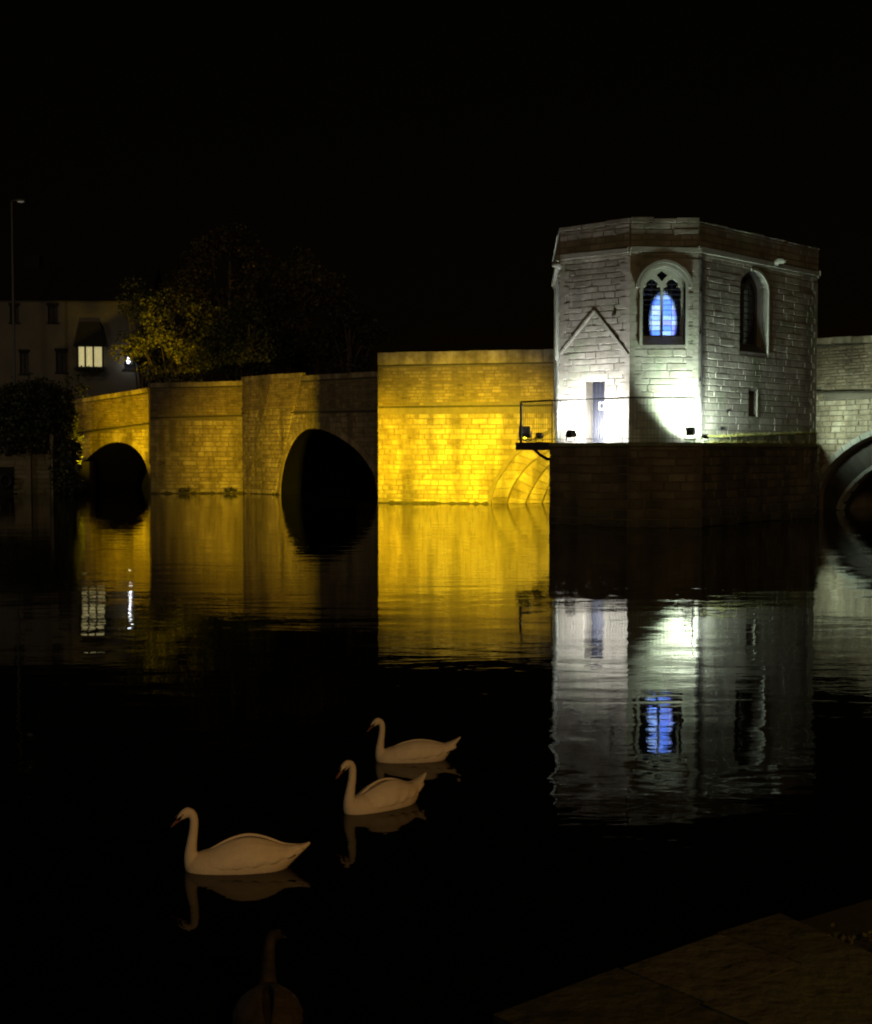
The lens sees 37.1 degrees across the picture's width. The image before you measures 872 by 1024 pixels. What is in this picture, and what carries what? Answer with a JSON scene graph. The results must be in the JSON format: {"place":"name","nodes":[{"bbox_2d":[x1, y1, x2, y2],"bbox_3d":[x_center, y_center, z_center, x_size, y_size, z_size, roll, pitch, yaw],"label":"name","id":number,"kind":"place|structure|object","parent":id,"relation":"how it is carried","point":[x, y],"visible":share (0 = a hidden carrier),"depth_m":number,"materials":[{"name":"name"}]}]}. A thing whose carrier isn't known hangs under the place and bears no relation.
{"place":"outdoors","nodes":[
{"label":"outdoors","id":0,"kind":"place"},
{"bbox_2d":[0,455,376,493],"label":"bank","id":1,"kind":"structure","parent":0,"point":[361,475],"depth_m":96.15,"materials":[{"name":"soil"}]},
{"bbox_2d":[11,199,25,385],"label":"lamp post","id":2,"kind":"object","parent":1,"relation":"on","point":[13,308],"visible":0.73,"depth_m":97.29,"materials":[{"name":"metal"}]},
{"bbox_2d":[0,453,50,493],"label":"bank wall","id":3,"kind":"structure","parent":1,"relation":"on","point":[32,475],"depth_m":82.12,"materials":[{"name":"stone"}]},
{"bbox_2d":[0,473,12,488],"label":"tyre fender","id":4,"kind":"object","parent":3,"relation":"hanging from","point":[9,476],"visible":1,"depth_m":81.56,"materials":[{"name":"rubber"}]},
{"bbox_2d":[0,372,91,493],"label":"ivy bush","id":5,"kind":"object","parent":1,"relation":"on","point":[24,407],"visible":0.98,"depth_m":82.68,"materials":[{"name":"green plant"}]},
{"bbox_2d":[53,461,94,492],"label":"abutment","id":6,"kind":"object","parent":1,"relation":"on","point":[87,474],"visible":0.29,"depth_m":86.49,"materials":[{"name":"brown stone"}]},
{"bbox_2d":[0,255,165,398],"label":"house","id":7,"kind":"structure","parent":1,"relation":"on","point":[68,319],"depth_m":103.13,"materials":[{"name":"tile"}]},
{"bbox_2d":[8,303,19,323],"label":"window","id":8,"kind":"structure","parent":7,"relation":"in","point":[17,305],"depth_m":102.75,"materials":[{"name":"glass"}]},
{"bbox_2d":[18,349,29,375],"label":"window","id":9,"kind":"structure","parent":7,"relation":"in","point":[24,357],"depth_m":103.00,"materials":[{"name":"glass"}]},
{"bbox_2d":[46,303,58,323],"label":"window","id":10,"kind":"structure","parent":7,"relation":"in","point":[52,307],"depth_m":103.00,"materials":[{"name":"glass"}]},
{"bbox_2d":[54,348,67,373],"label":"window","id":11,"kind":"structure","parent":7,"relation":"in","point":[61,357],"depth_m":103.23,"materials":[{"name":"glass"}]},
{"bbox_2d":[73,365,105,376],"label":"window box plants","id":12,"kind":"object","parent":7,"relation":"in","point":[92,370],"depth_m":102.32,"materials":[{"name":"green plant"}]},
{"bbox_2d":[73,322,107,370],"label":"bay window","id":13,"kind":"structure","parent":7,"relation":"in","point":[90,341],"depth_m":102.40,"materials":[{"name":"beige glass"}]},
{"bbox_2d":[122,347,135,370],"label":"window","id":14,"kind":"structure","parent":7,"relation":"in","point":[128,367],"depth_m":103.58,"materials":[{"name":"glass"}]},
{"bbox_2d":[115,276,181,388],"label":"tree","id":15,"kind":"object","parent":1,"relation":"on","point":[143,383],"visible":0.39,"depth_m":98.14,"materials":[{"name":"green plant"}]},
{"bbox_2d":[110,287,232,382],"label":"tree","id":16,"kind":"object","parent":1,"relation":"on","point":[177,360],"visible":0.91,"depth_m":90.48,"materials":[{"name":"green plant"}]},
{"bbox_2d":[149,222,299,380],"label":"tree","id":17,"kind":"object","parent":1,"relation":"on","point":[239,247],"visible":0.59,"depth_m":95.73,"materials":[{"name":"green plant"}]},
{"bbox_2d":[197,298,300,380],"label":"tree","id":18,"kind":"object","parent":1,"relation":"on","point":[272,358],"visible":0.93,"depth_m":88.57,"materials":[{"name":"green plant"}]},
{"bbox_2d":[248,245,359,374],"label":"tree","id":19,"kind":"object","parent":1,"relation":"on","point":[303,363],"visible":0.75,"depth_m":92.24,"materials":[{"name":"green plant"}]},
{"bbox_2d":[308,298,390,469],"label":"tree","id":20,"kind":"object","parent":1,"relation":"on","point":[351,360],"visible":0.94,"depth_m":89.44,"materials":[{"name":"green plant"}]},
{"bbox_2d":[0,487,871,1023],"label":"river","id":21,"kind":"structure","parent":0,"point":[664,741],"depth_m":11.67,"materials":[{"name":"black liquid"}]},
{"bbox_2d":[50,435,53,493],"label":"mooring post","id":22,"kind":"object","parent":21,"relation":"in","point":[51,448],"visible":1,"depth_m":82.37,"materials":[{"name":"wood"}]},
{"bbox_2d":[170,807,309,874],"bbox_3d":[-1.223,2.078,8.147,0.867,0.484,0.316,0,3,-8],"label":"swan","id":23,"kind":"object","parent":21,"relation":"on","point":[246,853],"visible":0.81,"depth_m":8.06,"materials":[{"name":"white"}]},
{"bbox_2d":[232,929,302,1023],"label":"swan","id":24,"kind":"object","parent":21,"relation":"on","point":[268,999],"visible":1,"depth_m":5.82,"materials":[{"name":"white"}]},
{"bbox_2d":[335,760,425,814],"bbox_3d":[-0.397,2.015,9.569,0.838,0.475,0.305,-2,3,-40],"label":"swan","id":25,"kind":"object","parent":21,"relation":"on","point":[383,795],"visible":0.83,"depth_m":9.44,"materials":[{"name":"white"}]},
{"bbox_2d":[367,718,460,762],"bbox_3d":[-0.188,1.957,11.016,0.806,0.452,0.287,0,3,-10],"label":"swan","id":26,"kind":"object","parent":21,"relation":"on","point":[418,751],"visible":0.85,"depth_m":10.93,"materials":[{"name":"white"}]},
{"bbox_2d":[0,336,871,526],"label":"stone bridge","id":27,"kind":"structure","parent":21,"relation":"in","point":[442,427],"depth_m":66.07,"materials":[{"name":"stone"}]},
{"bbox_2d":[76,464,81,471],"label":"floodlight","id":28,"kind":"object","parent":27,"relation":"on","point":[78,466],"visible":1,"depth_m":81.42,"materials":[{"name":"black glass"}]},
{"bbox_2d":[175,484,197,491],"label":"water weed","id":29,"kind":"object","parent":27,"relation":"attached to","point":[185,489],"visible":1,"depth_m":82.34,"materials":[{"name":"green plant"}]},
{"bbox_2d":[221,486,238,491],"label":"water weed","id":30,"kind":"object","parent":27,"relation":"attached to","point":[231,489],"visible":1,"depth_m":82.61,"materials":[{"name":"green plant"}]},
{"bbox_2d":[516,442,551,459],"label":"platform","id":31,"kind":"structure","parent":27,"relation":"attached to","point":[535,447],"depth_m":48.77,"materials":[{"name":"black metal"}]},
{"bbox_2d":[518,426,531,440],"bbox_3d":[3.426,-3.024,50.020,0.517,0.568,0.288,0,3,-6],"label":"floodlight","id":32,"kind":"object","parent":31,"relation":"on","point":[523,431],"visible":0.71,"depth_m":49.96,"materials":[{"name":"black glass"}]},
{"bbox_2d":[535,433,543,441],"bbox_3d":[3.931,-2.824,49.530,0.360,0.392,0.242,2,3,33],"label":"floodlight","id":33,"kind":"object","parent":31,"relation":"on","point":[541,436],"visible":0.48,"depth_m":49.45,"materials":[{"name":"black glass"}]},
{"bbox_2d":[565,430,576,441],"bbox_3d":[4.915,-2.771,47.428,0.285,0.439,0.458,-2,3,-40],"label":"floodlight","id":34,"kind":"object","parent":27,"relation":"on","point":[570,433],"visible":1,"depth_m":47.34,"materials":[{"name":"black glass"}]},
{"bbox_2d":[520,397,694,442],"bbox_3d":[5.760,-3.303,47.172,7.235,1.625,1.394,2,3,36],"label":"railing","id":35,"kind":"object","parent":27,"relation":"on","point":[602,438],"visible":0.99,"depth_m":46.41,"materials":[{"name":"black metal"}]},
{"bbox_2d":[551,217,820,443],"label":"chapel","id":36,"kind":"structure","parent":27,"relation":"on","point":[718,322],"depth_m":48.13,"materials":[{"name":"stone"}]},
{"bbox_2d":[593,382,604,441],"bbox_3d":[6.209,-3.723,48.511,0.819,2.263,0.066,2,3,41],"label":"door","id":37,"kind":"structure","parent":36,"relation":"in","point":[598,387],"depth_m":48.58,"materials":[{"name":"grey metal"}]},
{"bbox_2d":[684,427,695,439],"bbox_3d":[9.021,-2.784,46.133,0.440,0.484,0.334,1,3,20],"label":"floodlight","id":38,"kind":"object","parent":27,"relation":"on","point":[687,429],"visible":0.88,"depth_m":46.06,"materials":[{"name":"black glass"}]},
{"bbox_2d":[700,434,708,441],"bbox_3d":[9.462,-2.609,45.783,0.300,0.265,0.188,1,3,21],"label":"floodlight","id":39,"kind":"object","parent":27,"relation":"on","point":[704,436],"visible":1,"depth_m":45.74,"materials":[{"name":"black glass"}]},
{"bbox_2d":[0,0,871,454],"label":"sky","id":40,"kind":"structure","parent":0,"point":[434,155],"materials":[{"name":"black"}]},
{"bbox_2d":[708,430,818,443],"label":"grass","id":41,"kind":"structure","parent":0,"point":[765,434],"depth_m":49.41,"materials":[{"name":"green plant"}]},
{"bbox_2d":[799,899,871,950],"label":"planting bed","id":42,"kind":"object","parent":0,"point":[857,917],"visible":0.2,"depth_m":4.68,"materials":[{"name":"soil"}]},
{"bbox_2d":[828,923,871,952],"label":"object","id":43,"kind":"object","parent":42,"relation":"on","point":[835,933],"visible":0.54,"depth_m":4.46,"materials":[{"name":"green plant"}]},
{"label":"quay","id":44,"kind":"structure","parent":0,"visible":0},
{"bbox_2d":[493,913,871,1023],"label":"quay coping","id":45,"kind":"object","parent":44,"relation":"on","point":[779,968],"visible":1,"depth_m":3.90,"materials":[{"name":"stone"}]}
]}

